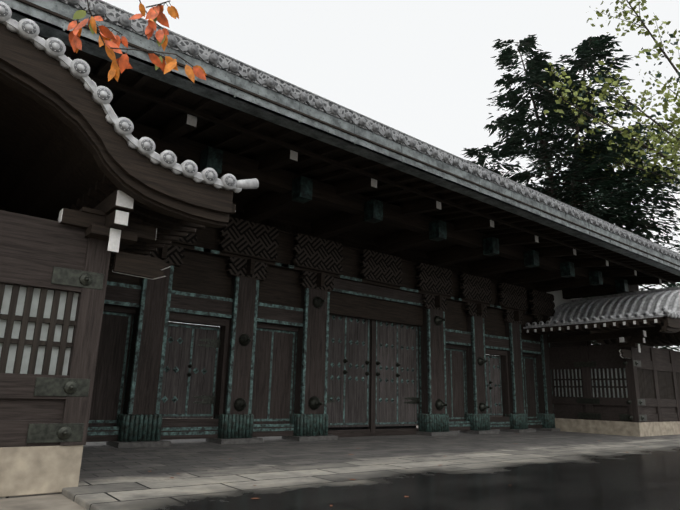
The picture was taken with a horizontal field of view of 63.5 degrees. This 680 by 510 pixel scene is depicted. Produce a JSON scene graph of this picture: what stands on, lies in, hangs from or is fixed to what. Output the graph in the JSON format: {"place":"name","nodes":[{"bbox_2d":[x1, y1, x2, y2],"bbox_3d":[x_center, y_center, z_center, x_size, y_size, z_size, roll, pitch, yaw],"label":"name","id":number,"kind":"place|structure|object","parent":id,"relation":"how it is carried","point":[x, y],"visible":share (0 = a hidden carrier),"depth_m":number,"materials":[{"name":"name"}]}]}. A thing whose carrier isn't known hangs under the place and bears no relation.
{"place":"outdoors","nodes":[
{"label":"outdoors","id":0,"kind":"place"},
{"bbox_2d":[67,0,205,81],"bbox_3d":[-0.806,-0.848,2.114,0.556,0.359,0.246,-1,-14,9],"label":"autumn leaves","id":1,"kind":"object","parent":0,"point":[155,13],"visible":1,"depth_m":2.14,"materials":[{"name":"orange plant"}]},
{"bbox_2d":[0,418,417,509],"bbox_3d":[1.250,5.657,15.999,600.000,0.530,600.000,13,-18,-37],"label":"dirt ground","id":2,"kind":"structure","parent":0,"point":[52,502],"depth_m":6.04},
{"bbox_2d":[462,34,679,350],"bbox_3d":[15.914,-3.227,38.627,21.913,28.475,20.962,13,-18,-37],"label":"cedar tree","id":3,"kind":"object","parent":2,"relation":"on","point":[615,194],"visible":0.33,"depth_m":38.61,"materials":[{"name":"green plant"}]},
{"bbox_2d":[0,205,590,346],"bbox_3d":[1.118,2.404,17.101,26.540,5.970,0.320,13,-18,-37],"label":"gate end walls","id":4,"kind":"structure","parent":0,"point":[558,299],"depth_m":24.26,"materials":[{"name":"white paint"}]},
{"bbox_2d":[86,202,541,441],"bbox_3d":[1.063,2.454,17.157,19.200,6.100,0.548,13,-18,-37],"label":"wall","id":5,"kind":"structure","parent":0,"point":[201,290],"depth_m":14.79,"materials":[{"name":"brown wood"}]},
{"bbox_2d":[159,314,502,426],"bbox_3d":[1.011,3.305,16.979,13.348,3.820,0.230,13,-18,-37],"label":"doors","id":6,"kind":"structure","parent":5,"relation":"attached to","point":[190,373],"depth_m":16.37,"materials":[{"name":"brown wood"}]},
{"bbox_2d":[106,413,559,447],"bbox_3d":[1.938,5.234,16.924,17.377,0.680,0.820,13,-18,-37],"label":"pillar bases","id":7,"kind":"object","parent":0,"point":[137,430],"visible":0.88,"depth_m":14.32,"materials":[{"name":"green metal"}]},
{"bbox_2d":[122,264,553,414],"bbox_3d":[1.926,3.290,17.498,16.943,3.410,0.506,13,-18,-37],"label":"gate pillars","id":8,"kind":"structure","parent":7,"relation":"on","point":[144,375],"depth_m":14.95,"materials":[{"name":"brown wood"}]},
{"bbox_2d":[144,216,554,323],"bbox_3d":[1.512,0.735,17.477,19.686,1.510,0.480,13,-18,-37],"label":"bracket blocks","id":9,"kind":"structure","parent":8,"relation":"on","point":[247,248],"depth_m":16.17,"materials":[{"name":"brown wood"}]},
{"bbox_2d":[17,0,679,298],"bbox_3d":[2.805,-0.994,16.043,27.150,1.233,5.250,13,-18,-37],"label":"roof eaves","id":10,"kind":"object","parent":9,"relation":"on","point":[329,192],"depth_m":14.21,"materials":[{"name":"brown wood"}]},
{"bbox_2d":[0,0,679,275],"bbox_3d":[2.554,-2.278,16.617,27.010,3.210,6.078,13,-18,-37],"label":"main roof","id":11,"kind":"structure","parent":10,"relation":"on","point":[221,66],"depth_m":10.31,"materials":[{"name":"grey tile"}]},
{"bbox_2d":[0,1,258,270],"bbox_3d":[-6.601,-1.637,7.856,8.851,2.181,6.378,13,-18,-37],"label":"curved gable roof","id":12,"kind":"structure","parent":11,"relation":"attached to","point":[68,140],"depth_m":7.43,"materials":[{"name":"brown wood"}]},
{"bbox_2d":[521,286,679,346],"bbox_3d":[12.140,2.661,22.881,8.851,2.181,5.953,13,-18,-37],"label":"tiled roof","id":13,"kind":"structure","parent":11,"relation":"attached to","point":[654,314],"depth_m":21.15,"materials":[{"name":"grey tile"}]},
{"bbox_2d":[234,296,489,411],"bbox_3d":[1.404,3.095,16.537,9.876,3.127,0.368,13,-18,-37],"label":"door studs","id":14,"kind":"object","parent":8,"relation":"attached to","point":[241,404],"visible":1,"depth_m":15.22,"materials":[{"name":"black metal"}]},
{"bbox_2d":[0,428,679,509],"bbox_3d":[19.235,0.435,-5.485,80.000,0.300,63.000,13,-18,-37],"label":"stone pavement","id":15,"kind":"structure","parent":0,"point":[545,470],"depth_m":8.45,"materials":[{"name":"grey stone"}]},
{"bbox_2d":[0,189,170,496],"bbox_3d":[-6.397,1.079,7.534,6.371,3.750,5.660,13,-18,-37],"label":"guardhouse wall","id":16,"kind":"structure","parent":15,"relation":"on","point":[53,279],"depth_m":6.86,"materials":[{"name":"wood"}]},
{"bbox_2d":[148,433,640,505],"bbox_3d":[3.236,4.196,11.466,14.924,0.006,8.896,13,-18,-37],"label":"fallen leaves","id":17,"kind":"object","parent":15,"relation":"on","point":[355,479],"visible":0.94,"depth_m":7.97,"materials":[{"name":"brown plant"}]},
{"bbox_2d":[534,0,679,190],"bbox_3d":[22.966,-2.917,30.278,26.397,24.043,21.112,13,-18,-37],"label":"broadleaf tree","id":18,"kind":"object","parent":15,"relation":"on","point":[672,146],"visible":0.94,"depth_m":28.14,"materials":[{"name":"yellow green leaves"},{"name":"bark"}]},
{"bbox_2d":[547,330,679,436],"bbox_3d":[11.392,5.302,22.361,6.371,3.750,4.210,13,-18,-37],"label":"guardhouse","id":19,"kind":"structure","parent":15,"relation":"on","point":[628,384],"depth_m":20.85,"materials":[{"name":"wood"}]},
{"bbox_2d":[102,0,679,355],"label":"sky","id":20,"kind":"structure","parent":0,"point":[426,71],"materials":[{"name":"white"}]}
]}

